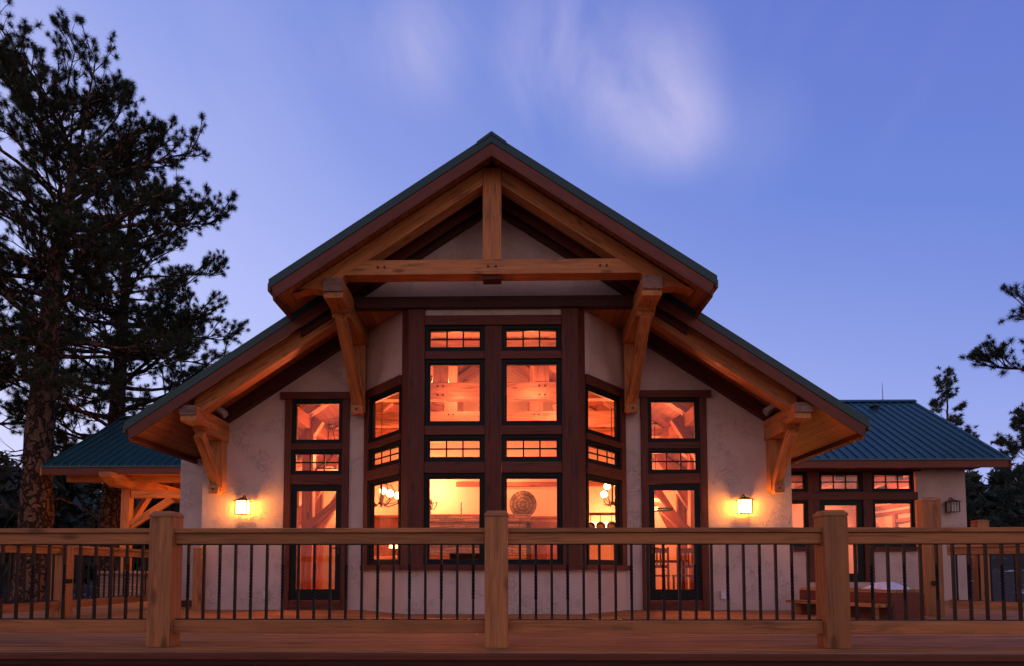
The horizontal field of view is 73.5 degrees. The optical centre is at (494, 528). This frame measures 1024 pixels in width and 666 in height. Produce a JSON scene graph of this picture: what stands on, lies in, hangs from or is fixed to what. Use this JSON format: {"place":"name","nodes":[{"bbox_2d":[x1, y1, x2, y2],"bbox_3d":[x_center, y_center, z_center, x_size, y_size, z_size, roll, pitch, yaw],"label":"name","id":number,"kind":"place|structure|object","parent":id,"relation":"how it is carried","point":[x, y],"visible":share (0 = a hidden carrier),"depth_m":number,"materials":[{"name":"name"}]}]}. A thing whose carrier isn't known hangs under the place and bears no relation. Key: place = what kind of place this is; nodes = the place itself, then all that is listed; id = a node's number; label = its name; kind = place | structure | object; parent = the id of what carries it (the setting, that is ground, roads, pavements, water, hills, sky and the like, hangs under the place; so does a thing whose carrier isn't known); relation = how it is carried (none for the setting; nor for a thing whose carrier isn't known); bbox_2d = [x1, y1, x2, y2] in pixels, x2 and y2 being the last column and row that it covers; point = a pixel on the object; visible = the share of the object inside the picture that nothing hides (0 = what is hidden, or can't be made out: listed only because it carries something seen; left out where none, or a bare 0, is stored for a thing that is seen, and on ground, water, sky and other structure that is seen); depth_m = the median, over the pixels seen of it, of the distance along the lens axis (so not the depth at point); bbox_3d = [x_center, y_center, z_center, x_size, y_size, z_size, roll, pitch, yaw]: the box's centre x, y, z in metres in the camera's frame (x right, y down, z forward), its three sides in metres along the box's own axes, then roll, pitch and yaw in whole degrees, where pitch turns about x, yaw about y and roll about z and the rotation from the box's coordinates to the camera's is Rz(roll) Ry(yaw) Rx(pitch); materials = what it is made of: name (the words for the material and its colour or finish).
{"place":"outdoors","nodes":[
{"label":"outdoors","id":0,"kind":"place"},
{"bbox_2d":[0,601,1023,654],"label":"deck","id":1,"kind":"structure","parent":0,"point":[586,643],"depth_m":6.71,"materials":[{"name":"brown wood"}]},
{"bbox_2d":[0,545,148,616],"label":"deck railing","id":2,"kind":"object","parent":1,"relation":"on","point":[56,581],"visible":0.47,"depth_m":10.20,"materials":[{"name":"brown wood"}]},
{"bbox_2d":[40,416,202,606],"bbox_3d":[-7.608,-0.280,17.536,5.425,5.860,8.734,0,-4,1],"label":"covered entry","id":3,"kind":"object","parent":1,"relation":"on","point":[111,455],"visible":0.38,"depth_m":15.94,"materials":[{"name":"green metal"}]},
{"bbox_2d":[192,547,202,609],"bbox_3d":[-5.161,0.860,11.931,0.148,1.100,0.148,0,-4,1],"label":"gate post","id":4,"kind":"object","parent":1,"relation":"on","point":[197,578],"visible":0.77,"depth_m":11.87,"materials":[{"name":"brown wood"}]},
{"bbox_2d":[123,131,869,613],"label":"timber lodge","id":5,"kind":"structure","parent":1,"relation":"on","point":[489,321],"depth_m":11.18,"materials":[{"name":"paint"}]},
{"bbox_2d":[214,407,227,418],"bbox_3d":[-4.773,-2.041,11.998,0.248,0.229,0.226,0,-4,1],"label":"security light","id":6,"kind":"object","parent":5,"relation":"attached to","point":[221,412],"visible":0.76,"depth_m":11.91,"materials":[{"name":"grey plastic"}]},
{"bbox_2d":[232,495,252,514],"bbox_3d":[-4.392,-0.423,11.977,0.288,0.346,0.312,0,-4,1],"label":"wall lantern","id":7,"kind":"object","parent":5,"relation":"attached to","point":[242,505],"depth_m":11.88,"materials":[{"name":"white glass"}]},
{"bbox_2d":[289,485,341,599],"bbox_3d":[-3.149,0.233,12.066,0.900,2.032,0.109,0,-4,1],"label":"door","id":8,"kind":"structure","parent":5,"relation":"in","point":[305,594],"depth_m":12.06,"materials":[{"name":"black glass"}]},
{"bbox_2d":[291,450,341,474],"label":"window","id":9,"kind":"structure","parent":5,"relation":"in","point":[294,462],"depth_m":12.16,"materials":[{"name":"black glass"}]},
{"bbox_2d":[292,400,342,442],"bbox_3d":[-3.148,-1.909,12.231,0.906,0.791,0.082,0,-4,1],"label":"window","id":10,"kind":"structure","parent":5,"relation":"in","point":[295,402],"depth_m":12.21,"materials":[{"name":"black glass"}]},
{"bbox_2d":[316,423,337,470],"bbox_3d":[-3.382,-1.609,14.092,0.560,1.112,0.554,0,-4,1],"label":"bowl pendant","id":11,"kind":"object","parent":5,"relation":"hanging from","point":[328,468],"visible":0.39,"depth_m":13.87,"materials":[{"name":"black metal"}]},
{"bbox_2d":[368,475,400,564],"bbox_3d":[-1.828,-0.125,11.495,0.082,1.457,1.110,3,-4,-37],"label":"window","id":12,"kind":"structure","parent":5,"relation":"in","point":[372,484],"depth_m":11.70,"materials":[{"name":"black glass"}]},
{"bbox_2d":[369,441,400,469],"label":"window","id":13,"kind":"structure","parent":5,"relation":"in","point":[372,452],"depth_m":11.56,"materials":[{"name":"black wood"}]},
{"bbox_2d":[369,385,401,442],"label":"window","id":14,"kind":"structure","parent":5,"relation":"in","point":[397,390],"depth_m":11.68,"materials":[{"name":"black glass"}]},
{"bbox_2d":[374,515,397,555],"bbox_3d":[-3.273,0.664,18.645,1.760,2.050,0.530,0,-4,1],"label":"tall dresser","id":15,"kind":"object","parent":5,"relation":"on","point":[386,521],"visible":0.06,"depth_m":18.47,"materials":[{"name":"brown wood"}]},
{"bbox_2d":[374,556,397,559],"bbox_3d":[-2.817,1.100,16.270,1.600,0.890,0.700,0,-4,1],"label":"sideboard","id":16,"kind":"object","parent":5,"relation":"on","point":[386,557],"depth_m":15.94,"materials":[{"name":"wood"}]},
{"bbox_2d":[375,421,397,507],"bbox_3d":[-2.277,-1.503,13.787,0.788,2.156,0.774,0,-4,1],"label":"chandelier","id":17,"kind":"object","parent":5,"relation":"hanging from","point":[389,493],"visible":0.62,"depth_m":13.70,"materials":[{"name":"white glass"}]},
{"bbox_2d":[424,435,484,461],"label":"window","id":18,"kind":"structure","parent":5,"relation":"in","point":[481,438],"depth_m":10.98,"materials":[{"name":"black glass"}]},
{"bbox_2d":[424,473,484,564],"bbox_3d":[-0.638,-0.159,10.943,0.965,1.457,0.082,0,-4,1],"label":"window","id":19,"kind":"structure","parent":5,"relation":"in","point":[427,476],"depth_m":10.92,"materials":[{"name":"black glass"}]},
{"bbox_2d":[425,326,484,350],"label":"window","id":20,"kind":"structure","parent":5,"relation":"in","point":[428,329],"depth_m":11.09,"materials":[{"name":"black wood"}]},
{"bbox_2d":[425,359,484,425],"bbox_3d":[-0.638,-2.191,11.068,0.965,1.085,0.082,0,-4,1],"label":"window","id":21,"kind":"structure","parent":5,"relation":"in","point":[477,362],"depth_m":11.04,"materials":[{"name":"black glass"}]},
{"bbox_2d":[430,514,530,558],"bbox_3d":[-0.669,0.653,18.300,3.260,2.030,1.380,0,-4,1],"label":"stone fireplace","id":22,"kind":"object","parent":5,"relation":"on","point":[468,521],"visible":0.2,"depth_m":17.92,"materials":[{"name":"brown stone"}]},
{"bbox_2d":[430,499,437,513],"bbox_3d":[-1.712,-0.580,18.406,0.398,0.434,0.409,0,-4,1],"label":"candelabra","id":23,"kind":"object","parent":22,"relation":"on","point":[432,503],"visible":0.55,"depth_m":18.39,"materials":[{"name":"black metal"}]},
{"bbox_2d":[509,491,536,514],"bbox_3d":[0.795,-0.687,19.073,0.800,0.800,0.075,0,-4,1],"label":"wall plate","id":24,"kind":"object","parent":5,"relation":"attached to","point":[523,502],"depth_m":19.05,"materials":[{"name":"gold metal"}]},
{"bbox_2d":[502,325,560,350],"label":"window","id":25,"kind":"structure","parent":5,"relation":"in","point":[519,328],"depth_m":11.07,"materials":[{"name":"black wood"}]},
{"bbox_2d":[502,359,561,424],"bbox_3d":[0.597,-2.192,11.044,0.965,1.085,0.082,0,-4,1],"label":"window","id":26,"kind":"structure","parent":5,"relation":"in","point":[505,362],"depth_m":11.02,"materials":[{"name":"black glass"}]},
{"bbox_2d":[502,435,561,461],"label":"window","id":27,"kind":"structure","parent":5,"relation":"in","point":[558,438],"depth_m":10.96,"materials":[{"name":"black wood"}]},
{"bbox_2d":[502,473,562,564],"bbox_3d":[0.597,-0.160,10.920,0.965,1.457,0.082,0,-4,1],"label":"window","id":28,"kind":"structure","parent":5,"relation":"in","point":[559,561],"depth_m":10.90,"materials":[{"name":"black wood"}]},
{"bbox_2d":[531,516,556,558],"bbox_3d":[1.417,0.676,18.590,0.940,2.020,0.440,0,-4,1],"label":"wall cabinet","id":29,"kind":"object","parent":5,"relation":"on","point":[543,551],"depth_m":18.43,"materials":[{"name":"brown wood"}]},
{"bbox_2d":[532,522,546,558],"bbox_3d":[1.214,0.705,18.411,0.400,1.800,0.019,0,-4,1],"label":"cupboard door","id":30,"kind":"structure","parent":29,"relation":"in","point":[541,549],"depth_m":18.41,"materials":[{"name":"brown wood"}]},
{"bbox_2d":[548,522,556,558],"bbox_3d":[1.629,0.705,18.403,0.390,1.800,0.019,0,-4,1],"label":"cupboard door","id":31,"kind":"structure","parent":29,"relation":"in","point":[550,524],"depth_m":18.41,"materials":[{"name":"brown wood"}]},
{"bbox_2d":[589,513,614,527],"bbox_3d":[2.522,-0.946,15.506,0.950,2.058,0.494,0,-4,1],"label":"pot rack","id":32,"kind":"object","parent":5,"relation":"hanging from","point":[610,524],"visible":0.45,"depth_m":15.29,"materials":[{"name":"black metal"}]},
{"bbox_2d":[585,384,619,441],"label":"window","id":33,"kind":"structure","parent":5,"relation":"in","point":[616,400],"depth_m":11.60,"materials":[{"name":"black wood"}]},
{"bbox_2d":[586,440,620,469],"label":"window","id":34,"kind":"structure","parent":5,"relation":"in","point":[616,452],"depth_m":11.50,"materials":[{"name":"black glass"}]},
{"bbox_2d":[586,474,621,564],"bbox_3d":[1.807,-0.129,11.426,0.082,1.457,1.110,-3,-5,39],"label":"window","id":35,"kind":"structure","parent":5,"relation":"in","point":[617,484],"depth_m":11.54,"materials":[{"name":"black glass"}]},
{"bbox_2d":[601,408,614,506],"bbox_3d":[2.464,-1.503,14.374,0.427,2.085,0.427,-1,-4,23],"label":"chandelier","id":36,"kind":"object","parent":5,"relation":"hanging from","point":[604,494],"visible":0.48,"depth_m":14.31,"materials":[{"name":"black metal"}]},
{"bbox_2d":[655,547,669,588],"bbox_3d":[3.396,0.910,14.309,0.440,1.050,0.440,0,-4,1],"label":"dining chair","id":37,"kind":"object","parent":5,"relation":"on","point":[658,550],"visible":0.32,"depth_m":14.12,"materials":[{"name":"brown wood"}]},
{"bbox_2d":[652,422,673,511],"bbox_3d":[3.342,-1.298,14.244,0.720,1.830,0.713,0,-4,1],"label":"cone pendant","id":38,"kind":"object","parent":5,"relation":"hanging from","point":[659,504],"visible":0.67,"depth_m":14.13,"materials":[{"name":"black metal"}]},
{"bbox_2d":[655,560,689,588],"bbox_3d":[3.361,1.084,15.100,2.000,0.780,0.900,0,-4,1],"label":"dining table","id":39,"kind":"object","parent":5,"relation":"on","point":[682,578],"visible":0.12,"depth_m":15.38,"materials":[{"name":"brown wood"}]},
{"bbox_2d":[647,398,698,441],"bbox_3d":[3.150,-1.917,12.110,0.906,0.791,0.082,0,-4,1],"label":"window","id":40,"kind":"structure","parent":5,"relation":"in","point":[695,401],"depth_m":12.08,"materials":[{"name":"black glass"}]},
{"bbox_2d":[648,449,699,473],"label":"window","id":41,"kind":"structure","parent":5,"relation":"in","point":[696,452],"depth_m":12.04,"materials":[{"name":"black glass"}]},
{"bbox_2d":[649,484,701,599],"bbox_3d":[3.150,0.226,11.946,0.900,2.032,0.109,0,-4,1],"label":"door","id":42,"kind":"structure","parent":5,"relation":"in","point":[655,594],"depth_m":11.94,"materials":[{"name":"black glass"}]},
{"bbox_2d":[672,547,693,588],"bbox_3d":[3.998,0.916,14.397,0.440,1.050,0.440,0,-4,1],"label":"dining chair","id":43,"kind":"object","parent":5,"relation":"on","point":[687,550],"visible":0.48,"depth_m":14.22,"materials":[{"name":"brown wood"}]},
{"bbox_2d":[720,591,725,598],"bbox_3d":[3.959,1.142,11.850,0.100,0.148,0.053,0,-4,1],"label":"outlet box","id":44,"kind":"object","parent":5,"relation":"attached to","point":[722,594],"visible":0.81,"depth_m":11.83,"materials":[{"name":"white plastic"}]},
{"bbox_2d":[735,494,754,513],"bbox_3d":[4.307,-0.433,11.810,0.288,0.346,0.312,0,-4,1],"label":"wall lantern","id":45,"kind":"object","parent":5,"relation":"attached to","point":[744,504],"depth_m":11.71,"materials":[{"name":"white glass"}]},
{"bbox_2d":[763,404,776,415],"bbox_3d":[4.735,-2.053,11.816,0.248,0.229,0.226,0,-4,1],"label":"security light","id":46,"kind":"object","parent":5,"relation":"attached to","point":[769,409],"visible":0.75,"depth_m":11.73,"materials":[{"name":"grey plastic"}]},
{"bbox_2d":[0,510,1023,648],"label":"deck railing","id":47,"kind":"object","parent":1,"relation":"on","point":[830,536],"visible":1,"depth_m":6.14,"materials":[{"name":"brown wood"}]},
{"bbox_2d":[0,653,1023,661],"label":"deck nosing","id":48,"kind":"object","parent":1,"relation":"attached to","point":[551,657],"visible":1,"depth_m":5.61,"materials":[{"name":"brown wood"}]},
{"bbox_2d":[0,659,1023,665],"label":"deck fascia","id":49,"kind":"structure","parent":1,"relation":"attached to","point":[452,662],"depth_m":5.65,"materials":[{"name":"brown wood"}]},
{"bbox_2d":[916,497,944,615],"bbox_3d":[6.668,0.420,10.466,0.258,1.800,0.302,-1,-4,13],"label":"gate post","id":50,"kind":"object","parent":1,"relation":"on","point":[928,511],"visible":0.78,"depth_m":10.38,"materials":[{"name":"brown wood"}]},
{"bbox_2d":[970,520,990,600],"bbox_3d":[10.506,0.694,14.786,0.248,1.780,0.248,0,-4,1],"label":"gate post","id":51,"kind":"object","parent":1,"relation":"on","point":[979,523],"visible":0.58,"depth_m":14.72,"materials":[{"name":"brown wood"}]},
{"bbox_2d":[946,545,1023,610],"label":"deck railing","id":52,"kind":"object","parent":1,"relation":"on","point":[978,551],"visible":0.74,"depth_m":9.96,"materials":[{"name":"brown wood"}]},
{"bbox_2d":[0,0,1023,483],"label":"sky","id":53,"kind":"structure","parent":0,"point":[848,175],"materials":[{"name":"blue"}]},
{"bbox_2d":[2,525,1023,603],"bbox_3d":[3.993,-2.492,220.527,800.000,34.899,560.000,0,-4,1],"label":"ground","id":54,"kind":"structure","parent":0,"point":[1008,579],"depth_m":32.41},
{"bbox_2d":[0,154,60,473],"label":"pine tree","id":55,"kind":"object","parent":54,"relation":"on","point":[3,307],"visible":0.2,"depth_m":17.60,"materials":[{"name":"green plant"}]},
{"bbox_2d":[0,0,240,602],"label":"pine tree","id":56,"kind":"object","parent":54,"relation":"on","point":[61,222],"visible":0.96,"depth_m":16.08,"materials":[{"name":"green plant"}]},
{"bbox_2d":[0,155,250,597],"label":"pine tree","id":57,"kind":"object","parent":54,"relation":"on","point":[110,508],"visible":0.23,"depth_m":20.37,"materials":[{"name":"green plant"}]},
{"bbox_2d":[0,451,1023,587],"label":"forest","id":58,"kind":"object","parent":54,"relation":"on","point":[87,496],"visible":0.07,"depth_m":28.91,"materials":[{"name":"green plant"}]},
{"bbox_2d":[791,399,1011,600],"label":"side wing","id":59,"kind":"structure","parent":54,"relation":"on","point":[897,462],"depth_m":15.88,"materials":[{"name":"teal metal"}]},
{"bbox_2d":[791,472,806,491],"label":"window","id":60,"kind":"structure","parent":59,"relation":"in","point":[804,474],"depth_m":15.96,"materials":[{"name":"black wood"}]},
{"bbox_2d":[792,500,807,546],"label":"window","id":61,"kind":"structure","parent":59,"relation":"in","point":[805,504],"depth_m":15.92,"materials":[{"name":"black glass"}]},
{"bbox_2d":[819,472,861,491],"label":"window","id":62,"kind":"structure","parent":59,"relation":"in","point":[859,474],"depth_m":15.95,"materials":[{"name":"black glass"}]},
{"bbox_2d":[819,500,864,581],"bbox_3d":[8.042,0.275,15.886,1.002,1.890,0.050,0,-4,1],"label":"door","id":63,"kind":"structure","parent":59,"relation":"in","point":[822,503],"depth_m":15.89,"materials":[{"name":"black glass"}]},
{"bbox_2d":[869,405,879,408],"bbox_3d":[10.118,-3.232,18.240,0.240,0.100,0.234,0,-4,1],"label":"roof vent","id":64,"kind":"object","parent":59,"relation":"on","point":[874,406],"visible":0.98,"depth_m":18.16,"materials":[{"name":"black metal"}]},
{"bbox_2d":[872,472,913,491],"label":"window","id":65,"kind":"structure","parent":59,"relation":"in","point":[910,474],"depth_m":15.92,"materials":[{"name":"black wood"}]},
{"bbox_2d":[872,500,915,546],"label":"window","id":66,"kind":"structure","parent":59,"relation":"in","point":[912,502],"depth_m":15.88,"materials":[{"name":"black wood"}]},
{"bbox_2d":[943,497,961,512],"bbox_3d":[10.492,-0.555,15.707,0.288,0.346,0.312,0,-4,1],"label":"wall lantern","id":67,"kind":"object","parent":59,"relation":"attached to","point":[952,505],"depth_m":15.61,"materials":[{"name":"brown metal"}]},
{"bbox_2d":[928,365,987,522],"bbox_3d":[26.122,-3.607,39.767,3.833,12.033,3.274,-1,-4,21],"label":"pine tree","id":68,"kind":"object","parent":54,"relation":"on","point":[946,395],"visible":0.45,"depth_m":39.74,"materials":[{"name":"green plant"}]},
{"bbox_2d":[958,281,1023,435],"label":"pine tree","id":69,"kind":"object","parent":54,"relation":"on","point":[997,353],"visible":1,"depth_m":16.70,"materials":[{"name":"green plant"}]},
{"bbox_2d":[978,400,1023,526],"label":"pine tree","id":70,"kind":"object","parent":54,"relation":"on","point":[1006,475],"visible":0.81,"depth_m":37.98,"materials":[{"name":"green plant"}]},
{"bbox_2d":[785,587,923,618],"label":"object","id":71,"kind":"structure","parent":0,"point":[897,602],"depth_m":9.75,"materials":[{"name":"brown wood"}]},
{"bbox_2d":[861,582,909,589],"bbox_3d":[5.798,0.827,10.055,0.641,0.113,0.799,0,-4,1],"label":"snow patch","id":72,"kind":"object","parent":71,"relation":"on","point":[883,585],"visible":0.78,"depth_m":9.91,"materials":[{"name":"white snow"}]}
]}

